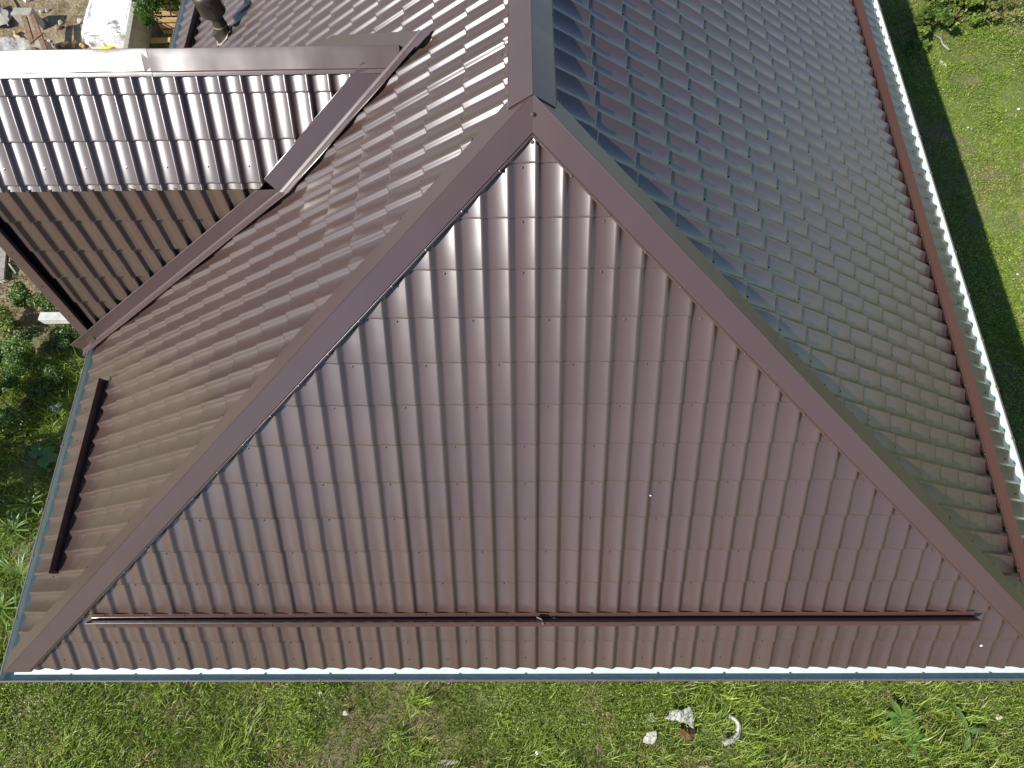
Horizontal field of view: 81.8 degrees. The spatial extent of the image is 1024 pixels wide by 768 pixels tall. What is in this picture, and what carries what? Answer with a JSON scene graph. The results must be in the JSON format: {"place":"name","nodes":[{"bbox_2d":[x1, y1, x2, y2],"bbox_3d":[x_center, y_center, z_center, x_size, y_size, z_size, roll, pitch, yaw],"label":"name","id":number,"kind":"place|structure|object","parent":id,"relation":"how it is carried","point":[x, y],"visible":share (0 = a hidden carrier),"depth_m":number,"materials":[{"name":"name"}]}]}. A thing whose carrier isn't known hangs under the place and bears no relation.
{"place":"outdoors","nodes":[
{"label":"outdoors","id":0,"kind":"place"},
{"bbox_2d":[0,0,1023,682],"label":"house","id":1,"kind":"structure","parent":0,"point":[528,340],"depth_m":5.02,"materials":[{"name":"brown metal"}]},
{"bbox_2d":[0,0,1023,767],"bbox_3d":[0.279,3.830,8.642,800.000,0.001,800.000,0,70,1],"label":"ground","id":2,"kind":"structure","parent":0,"point":[38,346],"depth_m":8.47,"materials":[{"name":"plant"}]},
{"bbox_2d":[0,586,20,625],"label":"reed tuft","id":3,"kind":"object","parent":2,"relation":"on","point":[2,607],"visible":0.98,"depth_m":8.75,"materials":[{"name":"green plant"}]},
{"bbox_2d":[0,545,28,604],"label":"reed tuft","id":4,"kind":"object","parent":2,"relation":"on","point":[12,569],"visible":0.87,"depth_m":8.93,"materials":[{"name":"green plant"}]},
{"bbox_2d":[0,502,28,550],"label":"reed tuft","id":5,"kind":"object","parent":2,"relation":"on","point":[11,527],"visible":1,"depth_m":9.17,"materials":[{"name":"green plant"}]},
{"bbox_2d":[0,382,30,434],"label":"leafy bush","id":6,"kind":"object","parent":2,"relation":"on","point":[8,414],"visible":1,"depth_m":9.65,"materials":[{"name":"green plant"}]},
{"bbox_2d":[0,329,45,388],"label":"leafy bush","id":7,"kind":"object","parent":2,"relation":"on","point":[16,353],"visible":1,"depth_m":9.85,"materials":[{"name":"green plant"}]},
{"bbox_2d":[0,255,49,348],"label":"dirt patch","id":8,"kind":"object","parent":2,"relation":"on","point":[34,320],"depth_m":10.78,"materials":[{"name":"brown soil"}]},
{"bbox_2d":[0,304,21,339],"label":"leafy bush","id":9,"kind":"object","parent":8,"relation":"on","point":[9,324],"visible":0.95,"depth_m":10.24,"materials":[{"name":"green plant"}]},
{"bbox_2d":[8,257,16,273],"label":"dead branch","id":10,"kind":"object","parent":8,"relation":"on","point":[9,264],"visible":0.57,"depth_m":10.89,"materials":[{"name":"grey wood"}]},
{"bbox_2d":[5,281,58,311],"bbox_3d":[-8.296,-1.550,10.491,1.081,0.616,0.747,24,72,9],"label":"leafy bush","id":11,"kind":"object","parent":8,"relation":"on","point":[20,293],"visible":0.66,"depth_m":10.33,"materials":[{"name":"green plant"}]},
{"bbox_2d":[0,715,66,767],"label":"grass","id":12,"kind":"structure","parent":2,"relation":"on","point":[57,754],"depth_m":8.26,"materials":[{"name":"green plant"}]},
{"bbox_2d":[29,441,44,458],"bbox_3d":[-7.766,1.074,9.699,0.278,0.070,0.309,0,70,1],"label":"burdock","id":13,"kind":"object","parent":2,"relation":"on","point":[36,449],"visible":1,"depth_m":9.68,"materials":[{"name":"green plant"}]},
{"bbox_2d":[0,682,74,761],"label":"corner straw","id":14,"kind":"object","parent":2,"relation":"on","point":[20,715],"visible":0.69,"depth_m":8.40,"materials":[{"name":"green plant"}]},
{"bbox_2d":[0,256,78,360],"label":"thin side grass","id":15,"kind":"structure","parent":2,"relation":"on","point":[19,278],"depth_m":10.63,"materials":[{"name":"green plant"}]},
{"bbox_2d":[0,262,82,548],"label":"creeping weeds","id":16,"kind":"object","parent":2,"relation":"on","point":[35,399],"visible":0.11,"depth_m":10.06,"materials":[{"name":"green plant"}]},
{"bbox_2d":[23,364,69,399],"bbox_3d":[-7.866,-0.001,10.022,0.636,0.400,0.565,-18,70,-6],"label":"leafy bush","id":17,"kind":"object","parent":2,"relation":"on","point":[44,390],"visible":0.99,"depth_m":9.93,"materials":[{"name":"green plant"}]},
{"bbox_2d":[43,324,80,354],"bbox_3d":[-7.766,-0.754,10.312,0.594,0.379,0.635,31,73,12],"label":"leafy bush","id":18,"kind":"object","parent":2,"relation":"on","point":[68,338],"visible":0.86,"depth_m":10.24,"materials":[{"name":"green plant"}]},
{"bbox_2d":[0,0,162,49],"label":"dirt patch","id":19,"kind":"object","parent":2,"relation":"on","point":[69,33],"visible":0.11,"depth_m":13.26,"materials":[{"name":"beige soil"}]},
{"bbox_2d":[0,6,11,25],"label":"concrete slab","id":20,"kind":"object","parent":19,"relation":"on","point":[6,15],"depth_m":13.18,"materials":[{"name":"white concrete"}]},
{"bbox_2d":[0,36,27,49],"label":"tarp","id":21,"kind":"object","parent":19,"relation":"on","point":[9,43],"visible":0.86,"depth_m":12.96,"materials":[{"name":"white plastic"}]},
{"bbox_2d":[13,30,20,38],"bbox_3d":[-10.956,-7.699,13.057,0.306,0.086,0.110,43,76,15],"label":"firewood stick","id":22,"kind":"object","parent":21,"relation":"on","point":[16,35],"visible":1,"depth_m":13.04,"materials":[{"name":"yellow wood"}]},
{"bbox_2d":[11,7,45,30],"bbox_3d":[-10.648,-8.039,13.031,0.420,0.400,0.200,0,70,1],"label":"support block","id":23,"kind":"object","parent":19,"relation":"on","point":[17,13],"depth_m":12.90,"materials":[{"name":"grey concrete"}]},
{"bbox_2d":[24,40,53,49],"bbox_3d":[-10.078,-7.140,12.687,0.420,0.400,0.200,0,70,1],"label":"support block","id":24,"kind":"object","parent":19,"relation":"on","point":[37,45],"depth_m":12.51,"materials":[{"name":"grey concrete"}]},
{"bbox_2d":[21,15,36,49],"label":"timber beam","id":25,"kind":"structure","parent":24,"relation":"on","point":[28,30],"depth_m":12.55,"materials":[{"name":"brown wood"}]},
{"bbox_2d":[29,14,47,49],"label":"timber beam","id":26,"kind":"structure","parent":24,"relation":"on","point":[35,24],"depth_m":12.54,"materials":[{"name":"brown wood"}]},
{"bbox_2d":[29,32,43,43],"bbox_3d":[-9.838,-7.162,12.243,0.030,0.025,0.361,31,73,12],"label":"wooden lath","id":27,"kind":"object","parent":26,"relation":"on","point":[37,37],"visible":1,"depth_m":12.23,"materials":[{"name":"brown wood"}]},
{"bbox_2d":[51,42,62,47],"bbox_3d":[-9.943,-7.407,12.932,0.250,0.086,0.079,-26,71,-8],"label":"firewood stick","id":28,"kind":"object","parent":19,"relation":"on","point":[55,45],"visible":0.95,"depth_m":12.92,"materials":[{"name":"grey wood"}]},
{"bbox_2d":[54,24,60,29],"bbox_3d":[-10.112,-7.937,13.163,0.144,0.099,0.128,26,72,10],"label":"yard rubble","id":29,"kind":"object","parent":19,"relation":"on","point":[57,26],"visible":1,"depth_m":13.13,"materials":[{"name":"stone"}]},
{"bbox_2d":[60,41,68,47],"bbox_3d":[-9.787,-7.427,12.937,0.079,0.086,0.219,38,75,14],"label":"firewood stick","id":30,"kind":"object","parent":19,"relation":"on","point":[63,44],"visible":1,"depth_m":12.93,"materials":[{"name":"brown wood"}]},
{"bbox_2d":[70,40,76,48],"bbox_3d":[-9.593,-7.433,12.936,0.114,0.086,0.211,0,70,1],"label":"firewood stick","id":31,"kind":"object","parent":19,"relation":"on","point":[73,43],"visible":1,"depth_m":12.91,"materials":[{"name":"brown wood"}]},
{"bbox_2d":[77,18,83,23],"bbox_3d":[-9.657,-8.111,13.223,0.122,0.111,0.152,39,75,14],"label":"yard rubble","id":32,"kind":"object","parent":19,"relation":"on","point":[80,20],"visible":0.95,"depth_m":13.19,"materials":[{"name":"stone"}]},
{"bbox_2d":[0,0,170,48],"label":"dry yard grass","id":33,"kind":"structure","parent":19,"relation":"on","point":[68,18],"depth_m":13.37,"materials":[{"name":"beige plant"}]},
{"bbox_2d":[97,46,115,48],"bbox_3d":[-8.791,-7.469,12.858,0.720,0.150,0.720,0,70,1],"label":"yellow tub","id":34,"kind":"object","parent":33,"relation":"on","point":[109,47],"visible":0.05,"depth_m":12.71,"materials":[{"name":"yellow plastic"}]},
{"bbox_2d":[81,0,130,48],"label":"wrapped bundle","id":35,"kind":"object","parent":19,"relation":"on","point":[105,23],"visible":0.52,"depth_m":12.56,"materials":[{"name":"white plastic"}]},
{"bbox_2d":[123,0,151,48],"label":"yard wall","id":36,"kind":"structure","parent":19,"relation":"on","point":[137,34],"depth_m":12.52,"materials":[{"name":"grey concrete"}]},
{"bbox_2d":[0,343,215,720],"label":"yard grass","id":37,"kind":"structure","parent":2,"relation":"on","point":[39,423],"depth_m":9.70,"materials":[{"name":"green plant"}]},
{"bbox_2d":[3,483,42,524],"bbox_3d":[-7.641,1.905,9.308,0.626,0.160,0.582,-27,72,-9],"label":"reed tuft","id":38,"kind":"object","parent":37,"relation":"on","point":[27,505],"visible":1,"depth_m":9.30,"materials":[{"name":"green plant"}]},
{"bbox_2d":[37,446,57,468],"bbox_3d":[-7.588,1.185,9.654,0.306,0.073,0.312,-34,73,-11],"label":"burdock","id":39,"kind":"object","parent":37,"relation":"on","point":[46,457],"visible":0.99,"depth_m":9.64,"materials":[{"name":"green plant"}]},
{"bbox_2d":[49,403,61,414],"bbox_3d":[-7.698,0.423,9.964,0.228,0.053,0.174,-15,70,-5],"label":"folded paper","id":40,"kind":"object","parent":37,"relation":"on","point":[50,407],"visible":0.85,"depth_m":9.97,"materials":[{"name":"grey paper"}]},
{"bbox_2d":[131,0,180,29],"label":"climbing bush","id":41,"kind":"object","parent":2,"relation":"on","point":[147,7],"visible":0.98,"depth_m":12.14,"materials":[{"name":"green plant"}]},
{"bbox_2d":[150,37,170,43],"bbox_3d":[-7.618,-7.454,12.828,0.420,0.030,0.130,-3,70,0],"label":"pine board","id":42,"kind":"object","parent":2,"relation":"on","point":[161,40],"visible":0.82,"depth_m":12.81,"materials":[{"name":"brown wood"}]},
{"bbox_2d":[154,15,177,33],"bbox_3d":[-7.290,-8.064,12.981,0.800,0.401,0.560,0,70,1],"label":"wooden crate","id":43,"kind":"object","parent":2,"relation":"on","point":[165,29],"visible":0.2,"depth_m":12.85,"materials":[{"name":"yellow wood"}]},
{"bbox_2d":[143,0,181,15],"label":"wooden crate","id":44,"kind":"object","parent":43,"relation":"on","point":[166,12],"visible":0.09,"depth_m":12.61,"materials":[{"name":"yellow wood"}]},
{"bbox_2d":[437,759,458,764],"bbox_3d":[-0.877,5.200,8.133,0.332,0.056,0.070,0,70,1],"label":"garden stone","id":45,"kind":"object","parent":2,"relation":"on","point":[442,761],"visible":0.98,"depth_m":8.12,"materials":[{"name":"grey stone"}]},
{"bbox_2d":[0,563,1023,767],"bbox_3d":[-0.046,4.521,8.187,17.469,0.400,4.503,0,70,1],"label":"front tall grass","id":46,"kind":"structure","parent":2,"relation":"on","point":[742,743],"depth_m":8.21,"materials":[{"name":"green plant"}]},
{"bbox_2d":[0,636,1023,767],"bbox_3d":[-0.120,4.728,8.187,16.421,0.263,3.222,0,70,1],"label":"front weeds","id":47,"kind":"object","parent":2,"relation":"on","point":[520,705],"visible":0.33,"depth_m":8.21,"materials":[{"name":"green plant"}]},
{"bbox_2d":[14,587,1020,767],"bbox_3d":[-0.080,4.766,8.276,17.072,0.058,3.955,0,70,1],"label":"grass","id":48,"kind":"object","parent":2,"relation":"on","point":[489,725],"visible":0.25,"depth_m":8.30,"materials":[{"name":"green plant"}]},
{"bbox_2d":[643,731,656,744],"bbox_3d":[1.898,4.860,8.128,0.193,0.044,0.168,0,70,1],"label":"plastic scrap","id":49,"kind":"object","parent":2,"relation":"on","point":[647,739],"visible":0.98,"depth_m":8.12,"materials":[{"name":"white plastic"}]},
{"bbox_2d":[665,706,694,728],"bbox_3d":[2.315,4.610,8.180,0.415,0.066,0.280,0,70,1],"label":"plastic sheet","id":50,"kind":"object","parent":2,"relation":"on","point":[679,716],"visible":0.99,"depth_m":8.18,"materials":[{"name":"white plastic"}]},
{"bbox_2d":[677,723,695,742],"bbox_3d":[2.409,4.791,8.152,0.238,0.215,0.238,29,73,11],"label":"rotten stump","id":51,"kind":"object","parent":2,"relation":"on","point":[689,734],"visible":0.97,"depth_m":8.10,"materials":[{"name":"brown wood"}]},
{"bbox_2d":[722,714,741,746],"bbox_3d":[3.050,4.798,8.134,0.234,0.085,0.423,21,71,9],"label":"plastic strip","id":52,"kind":"object","parent":2,"relation":"on","point":[736,734],"visible":1,"depth_m":8.13,"materials":[{"name":"white plastic"}]},
{"bbox_2d":[865,724,878,740],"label":"yellow weed","id":53,"kind":"object","parent":2,"relation":"on","point":[875,735],"visible":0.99,"depth_m":8.10,"materials":[{"name":"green plant"}]},
{"bbox_2d":[881,697,917,740],"bbox_3d":[5.342,4.631,8.135,0.488,0.055,0.509,18,71,7],"label":"dock plant","id":54,"kind":"object","parent":2,"relation":"on","point":[899,713],"visible":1,"depth_m":8.14,"materials":[{"name":"green plant"}]},
{"bbox_2d":[899,720,924,754],"bbox_3d":[5.483,4.824,8.067,0.367,0.043,0.339,-22,71,-7],"label":"dock plant","id":55,"kind":"object","parent":2,"relation":"on","point":[911,741],"visible":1,"depth_m":8.06,"materials":[{"name":"green plant"}]},
{"bbox_2d":[901,35,929,54],"bbox_3d":[8.379,-7.054,12.379,0.486,0.410,0.454,-21,71,-7],"label":"lawn bush","id":56,"kind":"object","parent":2,"relation":"on","point":[910,48],"visible":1,"depth_m":12.30,"materials":[{"name":"green plant"}]},
{"bbox_2d":[913,0,958,36],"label":"lawn bush","id":57,"kind":"object","parent":2,"relation":"on","point":[937,10],"visible":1,"depth_m":12.20,"materials":[{"name":"green plant"}]},
{"bbox_2d":[879,0,1023,469],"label":"lawn grass","id":58,"kind":"structure","parent":2,"relation":"on","point":[1021,149],"depth_m":11.61,"materials":[{"name":"green plant"}]},
{"bbox_2d":[934,33,949,50],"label":"dead branch","id":59,"kind":"object","parent":58,"relation":"on","point":[941,40],"visible":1,"depth_m":12.49,"materials":[{"name":"grey wood"}]},
{"bbox_2d":[879,3,1023,455],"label":"straw","id":60,"kind":"object","parent":2,"relation":"on","point":[973,170],"visible":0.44,"depth_m":11.48,"materials":[{"name":"green plant"}]},
{"bbox_2d":[880,0,1023,466],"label":"lawn weeds","id":61,"kind":"object","parent":2,"relation":"on","point":[986,196],"visible":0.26,"depth_m":11.47,"materials":[{"name":"green plant"}]},
{"bbox_2d":[941,0,991,25],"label":"lawn bush","id":62,"kind":"object","parent":2,"relation":"on","point":[969,7],"visible":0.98,"depth_m":12.46,"materials":[{"name":"green plant"}]},
{"bbox_2d":[951,702,987,751],"bbox_3d":[6.351,4.725,8.138,0.424,0.104,0.615,0,70,1],"label":"dock plant","id":63,"kind":"object","parent":2,"relation":"on","point":[965,723],"visible":1,"depth_m":8.10,"materials":[{"name":"green plant"}]},
{"bbox_2d":[971,0,1023,35],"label":"dirt patch","id":64,"kind":"object","parent":2,"relation":"on","point":[1009,28],"visible":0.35,"depth_m":12.80,"materials":[{"name":"green plant"}]},
{"bbox_2d":[985,0,1023,24],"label":"lawn bush","id":65,"kind":"object","parent":64,"relation":"on","point":[997,5],"visible":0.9,"depth_m":12.45,"materials":[{"name":"green plant"}]},
{"bbox_2d":[1017,166,1023,222],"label":"dirt patch","id":66,"kind":"object","parent":2,"relation":"on","point":[1021,213],"visible":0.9,"depth_m":11.13,"materials":[{"name":"brown soil"}]},
{"bbox_2d":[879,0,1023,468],"bbox_3d":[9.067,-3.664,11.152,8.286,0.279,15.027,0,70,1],"label":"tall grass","id":67,"kind":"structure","parent":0,"point":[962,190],"depth_m":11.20,"materials":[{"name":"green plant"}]},
{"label":"old board","id":68,"kind":"object","parent":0,"visible":0},
{"bbox_2d":[0,247,6,280],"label":"old board","id":69,"kind":"object","parent":68,"relation":"on","point":[3,258],"visible":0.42,"depth_m":10.91,"materials":[{"name":"grey wood"}]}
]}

